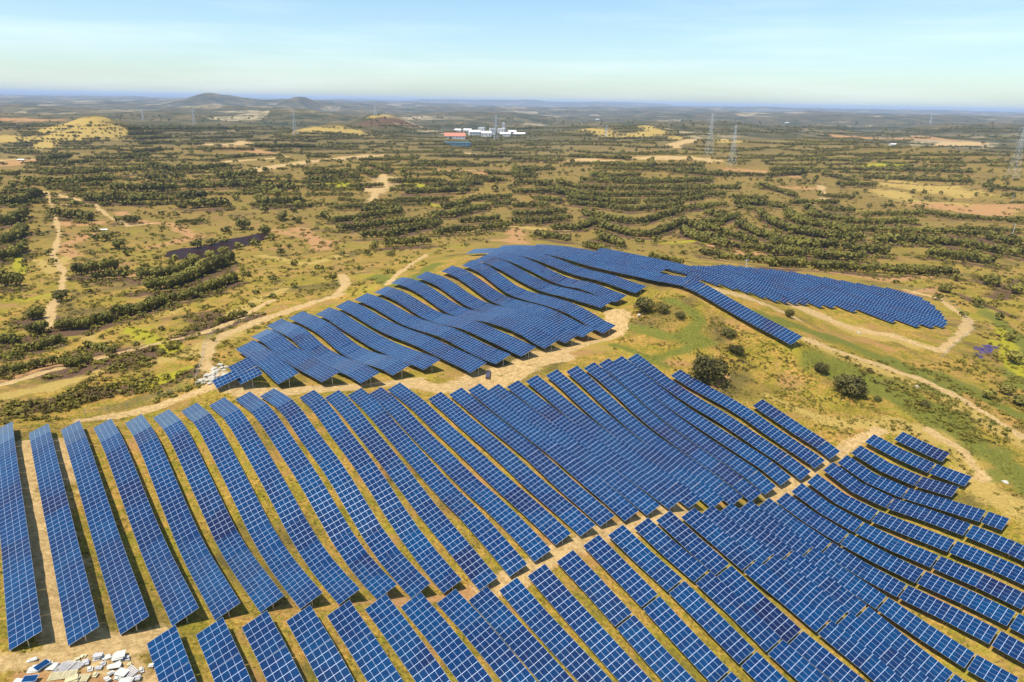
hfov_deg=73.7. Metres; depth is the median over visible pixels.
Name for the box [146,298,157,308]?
tree
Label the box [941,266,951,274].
tree
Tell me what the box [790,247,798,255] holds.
tree
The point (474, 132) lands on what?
works building
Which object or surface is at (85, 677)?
pallet
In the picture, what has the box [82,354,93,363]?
tree
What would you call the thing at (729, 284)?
solar panel row
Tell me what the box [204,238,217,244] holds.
tree
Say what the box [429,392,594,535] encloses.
solar panel row
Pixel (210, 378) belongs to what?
rubble block
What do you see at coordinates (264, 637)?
solar panel row
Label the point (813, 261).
tree
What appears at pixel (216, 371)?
rubble block
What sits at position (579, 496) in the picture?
solar panel row
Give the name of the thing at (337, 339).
solar panel row
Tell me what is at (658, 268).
solar panel row
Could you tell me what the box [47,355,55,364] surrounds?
tree
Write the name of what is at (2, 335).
tree
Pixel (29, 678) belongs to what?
loose panel
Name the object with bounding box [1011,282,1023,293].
tree
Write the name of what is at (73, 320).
tree
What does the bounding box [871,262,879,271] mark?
tree
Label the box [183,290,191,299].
tree
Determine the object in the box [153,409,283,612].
solar panel row
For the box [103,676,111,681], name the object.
packing scrap
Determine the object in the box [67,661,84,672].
pallet
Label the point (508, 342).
solar panel row
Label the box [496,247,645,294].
solar panel row
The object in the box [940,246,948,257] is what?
tree
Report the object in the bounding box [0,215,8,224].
tree
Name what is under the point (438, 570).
solar panel row
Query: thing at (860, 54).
sky
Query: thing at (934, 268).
tree
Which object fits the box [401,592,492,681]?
solar panel row
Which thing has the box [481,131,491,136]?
works building
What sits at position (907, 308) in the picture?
solar panel row
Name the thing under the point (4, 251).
tree
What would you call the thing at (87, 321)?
tree
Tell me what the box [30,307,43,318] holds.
tree
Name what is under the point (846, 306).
solar panel row
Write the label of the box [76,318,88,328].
tree
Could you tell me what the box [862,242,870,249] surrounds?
tree
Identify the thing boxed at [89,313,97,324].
tree
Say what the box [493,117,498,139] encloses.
pylon
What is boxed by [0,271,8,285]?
tree
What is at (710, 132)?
pylon
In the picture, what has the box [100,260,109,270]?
tree
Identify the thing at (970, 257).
tree
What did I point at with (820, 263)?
tree
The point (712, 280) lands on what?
solar panel row
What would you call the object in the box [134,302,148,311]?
tree
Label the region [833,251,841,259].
tree
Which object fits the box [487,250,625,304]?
solar panel row
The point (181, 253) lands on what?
pond water
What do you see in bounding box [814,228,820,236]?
tree
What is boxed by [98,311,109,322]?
tree
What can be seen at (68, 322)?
tree
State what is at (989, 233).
tree
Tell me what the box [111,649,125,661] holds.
packing sheet pile
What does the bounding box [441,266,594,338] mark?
solar panel row
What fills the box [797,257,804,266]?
tree
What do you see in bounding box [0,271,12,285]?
tree
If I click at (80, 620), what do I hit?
solar panel row
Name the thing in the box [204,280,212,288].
tree
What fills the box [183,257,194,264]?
tree
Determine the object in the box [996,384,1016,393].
tree
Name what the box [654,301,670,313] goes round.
bush
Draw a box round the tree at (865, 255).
[862,250,867,258]
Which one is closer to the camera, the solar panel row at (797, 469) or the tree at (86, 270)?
the solar panel row at (797, 469)
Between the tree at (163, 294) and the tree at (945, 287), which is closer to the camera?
the tree at (163, 294)
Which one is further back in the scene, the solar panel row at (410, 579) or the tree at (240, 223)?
the tree at (240, 223)
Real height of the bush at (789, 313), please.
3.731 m
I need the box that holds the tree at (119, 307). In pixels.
[114,304,123,315]
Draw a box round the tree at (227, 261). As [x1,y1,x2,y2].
[219,258,229,266]
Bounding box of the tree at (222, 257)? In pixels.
[218,254,226,266]
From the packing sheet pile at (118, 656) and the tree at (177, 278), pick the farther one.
the tree at (177, 278)
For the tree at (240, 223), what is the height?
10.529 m
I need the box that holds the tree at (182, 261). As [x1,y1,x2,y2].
[178,260,187,267]
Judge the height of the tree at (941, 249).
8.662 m
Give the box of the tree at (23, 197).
[14,194,25,202]
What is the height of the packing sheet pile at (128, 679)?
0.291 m
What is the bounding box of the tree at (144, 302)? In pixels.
[137,300,148,309]
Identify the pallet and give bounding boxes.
[47,671,64,680]
[52,662,70,672]
[60,660,76,670]
[60,669,77,679]
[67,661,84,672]
[78,673,90,681]
[126,665,138,676]
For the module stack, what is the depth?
196.55 m
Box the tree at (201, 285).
[193,283,203,291]
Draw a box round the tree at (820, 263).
[817,260,825,267]
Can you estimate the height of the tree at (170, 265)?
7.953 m
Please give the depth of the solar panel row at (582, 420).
170.10 m
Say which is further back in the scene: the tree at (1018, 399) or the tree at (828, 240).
the tree at (828, 240)
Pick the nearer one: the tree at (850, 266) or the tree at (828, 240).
the tree at (850, 266)
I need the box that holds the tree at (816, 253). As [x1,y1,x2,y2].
[813,249,821,257]
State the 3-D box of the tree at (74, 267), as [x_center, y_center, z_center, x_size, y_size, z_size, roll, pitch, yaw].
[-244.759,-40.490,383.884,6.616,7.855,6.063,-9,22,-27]
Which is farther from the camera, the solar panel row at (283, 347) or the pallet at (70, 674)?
the solar panel row at (283, 347)
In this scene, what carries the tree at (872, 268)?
on the terrain
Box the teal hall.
[444,142,470,145]
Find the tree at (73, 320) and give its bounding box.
[67,318,80,328]
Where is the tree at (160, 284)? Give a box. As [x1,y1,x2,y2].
[153,278,165,288]
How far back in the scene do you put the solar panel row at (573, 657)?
114.12 m
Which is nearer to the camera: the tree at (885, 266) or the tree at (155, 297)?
the tree at (155, 297)
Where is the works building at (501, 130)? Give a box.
[498,128,505,132]
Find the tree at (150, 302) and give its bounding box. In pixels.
[141,299,153,309]
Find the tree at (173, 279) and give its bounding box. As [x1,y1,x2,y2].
[169,276,177,287]
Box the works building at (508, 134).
[500,132,510,136]
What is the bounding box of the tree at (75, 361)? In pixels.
[68,357,79,366]
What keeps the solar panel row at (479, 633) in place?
on the terrain
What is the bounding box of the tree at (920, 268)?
[916,264,924,274]
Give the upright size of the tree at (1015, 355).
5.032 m
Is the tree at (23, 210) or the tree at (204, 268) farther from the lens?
the tree at (23, 210)
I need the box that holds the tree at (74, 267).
[70,262,82,274]
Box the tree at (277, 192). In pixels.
[271,188,283,197]
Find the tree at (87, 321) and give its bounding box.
[82,317,90,327]
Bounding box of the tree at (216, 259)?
[207,256,220,266]
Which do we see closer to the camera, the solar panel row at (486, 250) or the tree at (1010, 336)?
the tree at (1010, 336)
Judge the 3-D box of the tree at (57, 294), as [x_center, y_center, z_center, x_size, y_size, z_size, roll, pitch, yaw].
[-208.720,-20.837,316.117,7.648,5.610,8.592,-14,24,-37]
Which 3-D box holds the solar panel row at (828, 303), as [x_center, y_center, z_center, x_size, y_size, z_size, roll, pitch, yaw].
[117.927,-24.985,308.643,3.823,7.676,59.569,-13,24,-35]
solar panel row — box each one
[0,421,41,650]
[29,424,98,645]
[61,420,148,634]
[94,419,198,625]
[125,414,239,619]
[147,625,195,681]
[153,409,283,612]
[182,403,321,608]
[196,617,251,681]
[209,397,359,604]
[212,370,238,388]
[228,357,262,385]
[235,392,396,599]
[236,340,298,386]
[242,611,303,681]
[252,329,340,385]
[260,389,429,597]
[267,319,379,383]
[286,605,353,681]
[289,311,409,374]
[300,390,461,593]
[316,307,439,369]
[325,390,496,589]
[327,600,403,681]
[336,300,486,375]
[348,388,526,575]
[354,293,510,363]
[365,594,450,681]
[369,387,550,561]
[375,287,534,358]
[388,383,570,544]
[392,277,558,348]
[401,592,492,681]
[415,272,578,345]
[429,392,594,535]
[437,589,536,681]
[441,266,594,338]
[449,387,614,525]
[462,260,615,332]
[466,248,497,254]
[468,384,638,520]
[469,586,573,681]
[475,255,611,307]
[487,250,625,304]
[489,384,659,514]
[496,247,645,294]
[499,245,801,344]
[499,578,612,681]
[507,380,680,510]
[526,375,700,507]
[528,564,652,681]
[535,244,669,272]
[546,369,723,508]
[557,550,695,681]
[567,366,741,504]
[583,535,741,681]
[584,362,760,501]
[596,248,695,273]
[599,358,775,495]
[608,525,788,681]
[613,356,790,484]
[628,354,810,479]
[634,518,829,681]
[656,511,865,681]
[670,270,722,286]
[671,370,824,468]
[681,508,904,681]
[686,273,703,281]
[693,265,768,297]
[693,269,739,289]
[696,268,752,292]
[698,265,781,301]
[702,265,791,304]
[702,506,932,681]
[707,265,800,303]
[712,265,809,305]
[716,265,824,307]
[720,264,836,308]
[721,503,965,681]
[727,265,857,312]
[738,266,896,323]
[740,500,1017,681]
[749,267,920,326]
[753,399,839,458]
[759,268,935,328]
[759,498,1023,663]
[769,269,946,327]
[776,492,1023,634]
[779,270,947,321]
[789,271,944,317]
[791,483,1023,608]
[806,274,942,314]
[807,474,1023,584]
[823,277,940,312]
[824,462,1023,560]
[838,455,1008,529]
[840,280,935,308]
[852,445,958,497]
[856,283,934,306]
[865,434,971,486]
[871,285,930,303]
[885,287,922,298]
[894,432,949,461]
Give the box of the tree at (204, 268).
[194,262,206,274]
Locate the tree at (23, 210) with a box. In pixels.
[16,208,27,214]
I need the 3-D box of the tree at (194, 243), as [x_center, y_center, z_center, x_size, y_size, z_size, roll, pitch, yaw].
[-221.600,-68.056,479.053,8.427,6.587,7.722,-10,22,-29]
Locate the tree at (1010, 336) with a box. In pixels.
[1004,332,1017,340]
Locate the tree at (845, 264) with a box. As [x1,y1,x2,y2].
[841,260,849,269]
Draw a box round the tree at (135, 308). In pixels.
[129,303,142,313]
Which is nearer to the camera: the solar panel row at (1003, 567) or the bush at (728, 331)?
the solar panel row at (1003, 567)
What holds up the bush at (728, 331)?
on the terrain
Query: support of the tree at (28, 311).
on the terrain
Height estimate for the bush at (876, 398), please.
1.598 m
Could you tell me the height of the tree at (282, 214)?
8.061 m
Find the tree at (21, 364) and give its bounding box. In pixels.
[14,363,24,369]
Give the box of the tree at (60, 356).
[56,355,66,366]
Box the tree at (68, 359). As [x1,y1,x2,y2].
[66,356,75,366]
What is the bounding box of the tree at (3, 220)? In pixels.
[0,214,6,223]
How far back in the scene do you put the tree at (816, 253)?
483.34 m
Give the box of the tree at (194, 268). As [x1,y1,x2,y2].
[187,266,199,276]
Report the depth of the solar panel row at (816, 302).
297.03 m
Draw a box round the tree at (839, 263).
[836,260,842,269]
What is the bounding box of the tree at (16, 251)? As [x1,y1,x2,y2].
[12,247,20,256]
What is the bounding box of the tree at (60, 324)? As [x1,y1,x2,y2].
[56,318,66,329]
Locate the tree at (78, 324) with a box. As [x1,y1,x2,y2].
[72,317,83,328]
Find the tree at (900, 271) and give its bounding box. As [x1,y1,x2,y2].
[896,265,905,273]
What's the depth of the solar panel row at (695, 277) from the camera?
265.68 m
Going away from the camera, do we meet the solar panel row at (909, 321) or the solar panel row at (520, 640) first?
the solar panel row at (520, 640)
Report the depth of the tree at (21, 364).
202.30 m
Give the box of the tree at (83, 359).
[76,354,87,363]
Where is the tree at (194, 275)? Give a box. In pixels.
[189,270,197,279]
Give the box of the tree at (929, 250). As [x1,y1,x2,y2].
[925,247,935,254]
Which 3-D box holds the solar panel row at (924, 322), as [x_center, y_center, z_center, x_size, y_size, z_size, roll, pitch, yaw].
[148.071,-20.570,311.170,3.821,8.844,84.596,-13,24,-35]
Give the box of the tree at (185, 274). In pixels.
[181,271,188,281]
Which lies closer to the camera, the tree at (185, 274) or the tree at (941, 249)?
the tree at (185, 274)
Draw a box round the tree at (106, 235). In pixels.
[100,230,113,239]
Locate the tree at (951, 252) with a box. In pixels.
[947,249,957,258]
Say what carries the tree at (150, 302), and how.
on the terrain
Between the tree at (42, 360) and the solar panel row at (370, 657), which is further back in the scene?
the tree at (42, 360)
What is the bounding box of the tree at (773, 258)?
[767,257,774,265]
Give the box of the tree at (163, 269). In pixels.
[158,266,169,274]
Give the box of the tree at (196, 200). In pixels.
[194,198,201,207]
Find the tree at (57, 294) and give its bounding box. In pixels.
[52,289,69,299]
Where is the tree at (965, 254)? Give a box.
[961,251,970,259]
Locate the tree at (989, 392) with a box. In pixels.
[982,388,997,398]
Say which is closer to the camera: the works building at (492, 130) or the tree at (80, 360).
the tree at (80, 360)
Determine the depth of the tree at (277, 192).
717.43 m
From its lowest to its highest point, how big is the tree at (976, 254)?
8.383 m
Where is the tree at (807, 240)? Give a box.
[804,237,811,245]
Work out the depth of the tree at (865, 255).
478.35 m
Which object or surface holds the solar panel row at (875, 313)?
on the terrain
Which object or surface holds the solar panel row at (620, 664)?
on the terrain
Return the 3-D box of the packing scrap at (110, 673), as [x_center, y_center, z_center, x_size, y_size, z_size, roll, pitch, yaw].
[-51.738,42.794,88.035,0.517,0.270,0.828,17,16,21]
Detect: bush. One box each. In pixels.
[632,295,656,312]
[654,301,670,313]
[674,311,685,317]
[688,351,732,383]
[718,326,739,336]
[727,343,745,354]
[785,309,794,316]
[813,360,829,372]
[831,372,869,397]
[872,395,881,401]
[919,400,931,408]
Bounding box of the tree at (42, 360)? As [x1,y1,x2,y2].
[38,358,46,365]
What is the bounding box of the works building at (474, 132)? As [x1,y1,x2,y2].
[468,130,480,135]
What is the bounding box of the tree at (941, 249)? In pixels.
[936,247,947,255]
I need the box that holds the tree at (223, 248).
[216,246,229,252]
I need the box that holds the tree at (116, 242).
[111,238,124,248]
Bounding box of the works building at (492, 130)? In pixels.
[489,128,495,134]
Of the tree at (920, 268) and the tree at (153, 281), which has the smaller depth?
the tree at (153, 281)
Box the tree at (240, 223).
[235,218,250,229]
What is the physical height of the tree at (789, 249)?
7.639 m
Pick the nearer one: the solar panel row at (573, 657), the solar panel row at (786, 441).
the solar panel row at (573, 657)
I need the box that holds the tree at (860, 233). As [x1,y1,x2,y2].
[856,230,862,239]
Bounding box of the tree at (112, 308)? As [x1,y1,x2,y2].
[109,304,119,314]
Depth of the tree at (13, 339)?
243.25 m
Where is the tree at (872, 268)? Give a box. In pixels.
[868,263,876,270]
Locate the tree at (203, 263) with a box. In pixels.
[196,261,207,274]
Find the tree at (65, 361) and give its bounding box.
[61,355,71,366]
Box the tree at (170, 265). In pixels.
[167,263,175,273]
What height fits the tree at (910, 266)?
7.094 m
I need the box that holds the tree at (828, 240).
[824,238,832,244]
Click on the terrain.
(824, 328)
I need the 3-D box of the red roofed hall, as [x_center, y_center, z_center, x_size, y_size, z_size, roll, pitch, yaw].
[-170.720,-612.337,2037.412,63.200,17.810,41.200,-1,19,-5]
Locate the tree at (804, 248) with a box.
[801,246,809,254]
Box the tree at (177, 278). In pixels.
[169,275,182,285]
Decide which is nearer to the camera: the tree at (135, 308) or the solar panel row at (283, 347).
the solar panel row at (283, 347)
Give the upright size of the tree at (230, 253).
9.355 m
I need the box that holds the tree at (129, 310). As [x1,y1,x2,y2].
[122,303,134,315]
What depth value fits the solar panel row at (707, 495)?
172.70 m
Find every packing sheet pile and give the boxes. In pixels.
[13,678,22,681]
[26,665,40,673]
[44,662,59,670]
[64,673,79,681]
[92,652,103,661]
[102,654,111,660]
[107,660,121,669]
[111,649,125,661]
[114,667,129,677]
[118,677,134,681]
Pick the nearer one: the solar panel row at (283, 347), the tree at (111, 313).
the solar panel row at (283, 347)
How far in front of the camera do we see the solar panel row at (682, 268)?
292.24 m
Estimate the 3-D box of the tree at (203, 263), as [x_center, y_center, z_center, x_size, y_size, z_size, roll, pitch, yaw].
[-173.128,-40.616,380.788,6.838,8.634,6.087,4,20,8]
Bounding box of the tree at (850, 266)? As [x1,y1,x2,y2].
[848,261,854,270]
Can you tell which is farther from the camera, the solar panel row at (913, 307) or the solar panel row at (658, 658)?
the solar panel row at (913, 307)
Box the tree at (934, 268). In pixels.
[930,265,938,275]
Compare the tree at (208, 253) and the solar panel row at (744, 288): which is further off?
the tree at (208, 253)
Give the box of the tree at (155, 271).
[149,268,159,276]
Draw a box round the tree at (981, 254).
[974,252,983,262]
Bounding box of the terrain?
[0,92,1023,681]
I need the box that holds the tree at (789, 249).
[785,246,792,254]
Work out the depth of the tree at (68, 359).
203.86 m
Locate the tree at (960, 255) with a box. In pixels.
[954,249,963,259]
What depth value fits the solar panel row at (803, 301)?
294.68 m
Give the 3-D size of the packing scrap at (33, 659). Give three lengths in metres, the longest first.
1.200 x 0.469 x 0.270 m
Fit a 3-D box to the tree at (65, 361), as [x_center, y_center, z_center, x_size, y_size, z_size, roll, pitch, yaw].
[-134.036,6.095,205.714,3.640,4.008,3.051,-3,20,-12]
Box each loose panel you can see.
[21,674,38,681]
[33,659,50,670]
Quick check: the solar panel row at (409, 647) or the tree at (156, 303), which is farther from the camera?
the tree at (156, 303)
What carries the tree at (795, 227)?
on the terrain
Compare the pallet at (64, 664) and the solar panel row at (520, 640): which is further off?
the solar panel row at (520, 640)
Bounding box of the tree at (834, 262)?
[831,260,836,268]
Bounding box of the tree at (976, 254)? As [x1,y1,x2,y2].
[969,251,979,261]
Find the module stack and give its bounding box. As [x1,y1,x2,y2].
[485,370,490,378]
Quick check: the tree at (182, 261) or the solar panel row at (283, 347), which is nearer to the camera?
the solar panel row at (283, 347)
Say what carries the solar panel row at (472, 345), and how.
on the terrain
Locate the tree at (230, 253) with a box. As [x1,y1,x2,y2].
[224,250,235,263]
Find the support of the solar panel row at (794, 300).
on the terrain
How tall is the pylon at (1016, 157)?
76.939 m
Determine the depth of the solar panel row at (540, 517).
151.93 m
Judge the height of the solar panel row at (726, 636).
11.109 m
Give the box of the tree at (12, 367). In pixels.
[8,363,15,371]
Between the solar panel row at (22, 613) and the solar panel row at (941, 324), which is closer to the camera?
the solar panel row at (22, 613)
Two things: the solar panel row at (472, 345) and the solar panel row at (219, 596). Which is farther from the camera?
the solar panel row at (472, 345)
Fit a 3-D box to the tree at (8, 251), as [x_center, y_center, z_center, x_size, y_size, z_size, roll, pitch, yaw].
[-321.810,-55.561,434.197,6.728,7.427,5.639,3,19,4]
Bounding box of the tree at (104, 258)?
[101,256,111,267]
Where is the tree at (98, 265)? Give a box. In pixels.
[95,261,106,270]
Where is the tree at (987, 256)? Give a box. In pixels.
[982,254,991,262]
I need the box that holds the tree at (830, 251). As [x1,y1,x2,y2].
[828,247,834,258]
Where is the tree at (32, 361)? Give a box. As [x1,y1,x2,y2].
[29,359,36,368]
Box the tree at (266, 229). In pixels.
[258,224,269,232]
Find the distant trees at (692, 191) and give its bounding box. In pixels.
[0,113,1023,371]
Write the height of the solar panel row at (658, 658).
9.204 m
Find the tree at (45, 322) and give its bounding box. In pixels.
[35,319,48,332]
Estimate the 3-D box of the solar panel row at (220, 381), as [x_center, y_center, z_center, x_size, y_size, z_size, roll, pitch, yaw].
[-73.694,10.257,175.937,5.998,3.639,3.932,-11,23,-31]
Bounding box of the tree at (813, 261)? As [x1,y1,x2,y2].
[810,258,820,268]
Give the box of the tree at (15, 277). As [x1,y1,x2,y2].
[7,271,24,285]
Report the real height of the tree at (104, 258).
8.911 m
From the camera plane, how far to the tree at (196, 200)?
654.58 m
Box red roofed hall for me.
[444,133,465,138]
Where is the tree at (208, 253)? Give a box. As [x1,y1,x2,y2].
[204,250,215,256]
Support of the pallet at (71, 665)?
on the terrain
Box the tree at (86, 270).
[82,263,92,273]
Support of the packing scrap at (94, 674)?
on the terrain
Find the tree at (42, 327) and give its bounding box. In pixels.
[31,322,45,333]
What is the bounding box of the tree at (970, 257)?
[966,250,977,261]
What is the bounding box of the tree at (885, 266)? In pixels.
[880,263,891,272]
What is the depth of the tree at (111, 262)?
398.53 m
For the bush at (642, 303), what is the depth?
239.07 m
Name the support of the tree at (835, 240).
on the terrain
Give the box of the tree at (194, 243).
[190,239,201,248]
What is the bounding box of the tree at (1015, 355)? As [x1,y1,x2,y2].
[1006,350,1023,362]
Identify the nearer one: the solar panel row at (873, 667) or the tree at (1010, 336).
the solar panel row at (873, 667)
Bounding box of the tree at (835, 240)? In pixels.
[832,238,838,247]
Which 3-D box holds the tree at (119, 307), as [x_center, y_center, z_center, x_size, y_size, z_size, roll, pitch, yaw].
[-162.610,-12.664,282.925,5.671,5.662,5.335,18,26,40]
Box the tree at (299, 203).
[293,200,305,208]
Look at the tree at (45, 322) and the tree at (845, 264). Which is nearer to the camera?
the tree at (45, 322)
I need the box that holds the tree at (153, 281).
[149,276,160,288]
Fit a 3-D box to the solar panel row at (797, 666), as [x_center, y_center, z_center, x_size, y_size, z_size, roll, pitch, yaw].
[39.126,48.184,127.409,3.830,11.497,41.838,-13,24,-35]
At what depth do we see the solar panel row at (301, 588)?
131.29 m
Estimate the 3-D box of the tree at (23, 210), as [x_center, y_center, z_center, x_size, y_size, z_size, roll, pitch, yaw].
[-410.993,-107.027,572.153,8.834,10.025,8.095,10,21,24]
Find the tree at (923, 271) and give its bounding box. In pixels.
[917,264,926,274]
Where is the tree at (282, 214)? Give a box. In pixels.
[276,211,287,217]
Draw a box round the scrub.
[0,168,1023,516]
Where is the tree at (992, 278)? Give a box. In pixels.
[982,273,1001,284]
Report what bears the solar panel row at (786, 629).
on the terrain
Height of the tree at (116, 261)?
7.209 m
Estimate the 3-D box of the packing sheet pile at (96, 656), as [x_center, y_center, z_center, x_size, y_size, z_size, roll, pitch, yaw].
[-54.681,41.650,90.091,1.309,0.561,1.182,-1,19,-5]
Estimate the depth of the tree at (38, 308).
281.93 m
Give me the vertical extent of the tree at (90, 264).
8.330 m
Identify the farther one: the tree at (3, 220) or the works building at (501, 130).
the works building at (501, 130)
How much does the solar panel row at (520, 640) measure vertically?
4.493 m
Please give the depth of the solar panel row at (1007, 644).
138.26 m
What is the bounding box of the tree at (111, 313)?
[107,311,115,317]
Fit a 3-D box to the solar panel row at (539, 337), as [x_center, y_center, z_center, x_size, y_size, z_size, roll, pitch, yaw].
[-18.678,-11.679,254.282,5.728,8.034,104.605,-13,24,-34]
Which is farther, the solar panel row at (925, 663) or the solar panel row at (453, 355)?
the solar panel row at (453, 355)
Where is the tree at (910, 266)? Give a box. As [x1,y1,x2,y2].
[905,264,912,273]
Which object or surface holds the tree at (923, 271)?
on the terrain
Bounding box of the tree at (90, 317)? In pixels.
[81,315,95,326]
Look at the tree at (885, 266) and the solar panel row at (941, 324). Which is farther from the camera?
the tree at (885, 266)
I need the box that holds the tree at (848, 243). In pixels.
[844,240,853,250]
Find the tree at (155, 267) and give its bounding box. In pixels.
[149,266,157,276]
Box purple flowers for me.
[973,344,998,357]
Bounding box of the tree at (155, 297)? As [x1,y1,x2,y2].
[145,294,159,306]
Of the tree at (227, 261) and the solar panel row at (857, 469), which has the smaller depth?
the solar panel row at (857, 469)
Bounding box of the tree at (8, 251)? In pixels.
[4,248,11,257]
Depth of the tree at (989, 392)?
214.25 m
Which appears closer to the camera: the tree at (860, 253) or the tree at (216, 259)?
the tree at (216, 259)
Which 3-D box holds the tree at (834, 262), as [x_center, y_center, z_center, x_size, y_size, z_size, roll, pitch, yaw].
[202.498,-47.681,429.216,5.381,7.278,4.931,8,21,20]
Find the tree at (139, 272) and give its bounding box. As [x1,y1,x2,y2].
[135,267,146,277]
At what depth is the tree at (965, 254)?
482.97 m
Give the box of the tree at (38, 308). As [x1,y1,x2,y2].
[33,304,45,317]
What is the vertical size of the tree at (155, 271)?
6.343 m
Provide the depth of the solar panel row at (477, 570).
140.88 m
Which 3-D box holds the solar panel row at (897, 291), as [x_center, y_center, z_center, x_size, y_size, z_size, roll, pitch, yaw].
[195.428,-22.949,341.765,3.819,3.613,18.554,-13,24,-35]
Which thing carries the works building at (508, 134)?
on the terrain
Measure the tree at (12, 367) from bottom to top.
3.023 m
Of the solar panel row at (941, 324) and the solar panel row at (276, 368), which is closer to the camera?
the solar panel row at (276, 368)
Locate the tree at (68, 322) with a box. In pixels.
[65,318,77,329]
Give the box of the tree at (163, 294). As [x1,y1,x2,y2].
[157,292,168,303]
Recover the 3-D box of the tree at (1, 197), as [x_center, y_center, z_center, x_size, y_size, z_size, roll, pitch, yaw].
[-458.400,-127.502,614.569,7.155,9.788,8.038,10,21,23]
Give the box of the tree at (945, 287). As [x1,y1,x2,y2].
[937,283,952,291]
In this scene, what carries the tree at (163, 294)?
on the terrain
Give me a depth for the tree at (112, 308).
280.50 m
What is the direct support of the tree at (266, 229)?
on the terrain
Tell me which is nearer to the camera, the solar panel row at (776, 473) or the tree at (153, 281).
the solar panel row at (776, 473)
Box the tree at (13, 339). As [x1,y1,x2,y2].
[9,335,21,343]
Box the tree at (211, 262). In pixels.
[205,260,214,272]
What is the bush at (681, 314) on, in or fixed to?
on the terrain
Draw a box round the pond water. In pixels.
[164,232,268,258]
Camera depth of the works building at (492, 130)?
2359.86 m
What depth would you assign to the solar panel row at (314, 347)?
213.96 m
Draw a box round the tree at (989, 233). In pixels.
[986,231,994,239]
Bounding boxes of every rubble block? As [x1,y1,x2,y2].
[208,376,216,380]
[210,369,218,373]
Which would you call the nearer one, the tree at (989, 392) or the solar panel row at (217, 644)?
the solar panel row at (217, 644)
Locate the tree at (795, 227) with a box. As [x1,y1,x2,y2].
[793,224,802,232]
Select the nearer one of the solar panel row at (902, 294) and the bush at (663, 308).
the bush at (663, 308)
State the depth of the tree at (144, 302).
286.46 m
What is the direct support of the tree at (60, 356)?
on the terrain
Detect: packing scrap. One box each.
[26,657,37,662]
[81,658,89,666]
[87,666,92,671]
[92,672,98,677]
[94,665,102,670]
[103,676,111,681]
[107,670,114,675]
[123,655,130,660]
[133,674,140,680]
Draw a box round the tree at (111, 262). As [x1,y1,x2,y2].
[106,258,115,268]
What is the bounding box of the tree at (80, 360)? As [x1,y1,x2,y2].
[75,355,83,363]
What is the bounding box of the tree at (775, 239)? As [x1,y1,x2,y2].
[771,236,777,244]
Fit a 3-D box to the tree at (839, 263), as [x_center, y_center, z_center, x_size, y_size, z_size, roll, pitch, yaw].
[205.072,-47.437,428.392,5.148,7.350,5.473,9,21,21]
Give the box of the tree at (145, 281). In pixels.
[142,278,151,288]
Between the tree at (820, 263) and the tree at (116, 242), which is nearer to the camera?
the tree at (820, 263)
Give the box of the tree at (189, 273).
[181,270,191,281]
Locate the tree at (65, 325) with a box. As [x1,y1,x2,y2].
[59,316,71,329]
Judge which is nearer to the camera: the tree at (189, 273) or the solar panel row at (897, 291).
the solar panel row at (897, 291)
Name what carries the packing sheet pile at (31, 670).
on the terrain
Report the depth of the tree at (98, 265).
391.17 m
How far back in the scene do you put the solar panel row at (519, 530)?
147.86 m
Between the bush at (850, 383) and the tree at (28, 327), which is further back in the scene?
the tree at (28, 327)
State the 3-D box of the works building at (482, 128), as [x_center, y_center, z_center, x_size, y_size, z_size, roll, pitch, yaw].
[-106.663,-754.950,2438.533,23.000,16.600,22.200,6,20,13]
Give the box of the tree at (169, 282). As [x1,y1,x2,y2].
[163,277,174,288]
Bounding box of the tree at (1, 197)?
[0,194,7,201]
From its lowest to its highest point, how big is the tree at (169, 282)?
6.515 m
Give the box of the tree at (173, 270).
[167,266,174,275]
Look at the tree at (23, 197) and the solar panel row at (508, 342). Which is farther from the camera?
the tree at (23, 197)
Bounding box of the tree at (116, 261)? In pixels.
[110,259,119,269]
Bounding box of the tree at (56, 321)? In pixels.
[53,318,64,329]
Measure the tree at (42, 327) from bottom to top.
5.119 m
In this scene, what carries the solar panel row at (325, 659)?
on the terrain
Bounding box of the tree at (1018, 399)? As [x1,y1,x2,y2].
[1011,394,1023,404]
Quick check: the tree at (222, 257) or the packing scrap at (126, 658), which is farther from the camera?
the tree at (222, 257)
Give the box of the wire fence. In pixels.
[84,305,277,415]
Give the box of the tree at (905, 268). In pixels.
[900,264,907,273]
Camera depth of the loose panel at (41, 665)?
87.26 m
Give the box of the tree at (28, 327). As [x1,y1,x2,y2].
[22,322,39,334]
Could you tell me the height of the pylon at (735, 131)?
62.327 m
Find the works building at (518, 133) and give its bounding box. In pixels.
[513,132,525,134]
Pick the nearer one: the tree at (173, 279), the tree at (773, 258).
the tree at (173, 279)
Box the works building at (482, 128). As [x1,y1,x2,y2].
[478,127,485,130]
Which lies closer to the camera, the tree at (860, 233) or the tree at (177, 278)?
the tree at (177, 278)
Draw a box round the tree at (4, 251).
[0,249,7,258]
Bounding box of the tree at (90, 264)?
[84,260,96,270]
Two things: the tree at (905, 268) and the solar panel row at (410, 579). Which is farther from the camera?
the tree at (905, 268)
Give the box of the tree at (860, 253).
[855,250,863,259]
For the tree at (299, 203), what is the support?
on the terrain
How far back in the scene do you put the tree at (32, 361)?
205.47 m
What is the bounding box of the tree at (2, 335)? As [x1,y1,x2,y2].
[0,333,7,342]
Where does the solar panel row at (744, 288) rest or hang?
on the terrain
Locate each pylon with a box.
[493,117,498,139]
[704,114,716,155]
[727,127,736,163]
[1005,128,1023,177]
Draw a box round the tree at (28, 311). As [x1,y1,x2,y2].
[23,308,32,319]
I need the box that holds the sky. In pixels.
[0,0,1023,110]

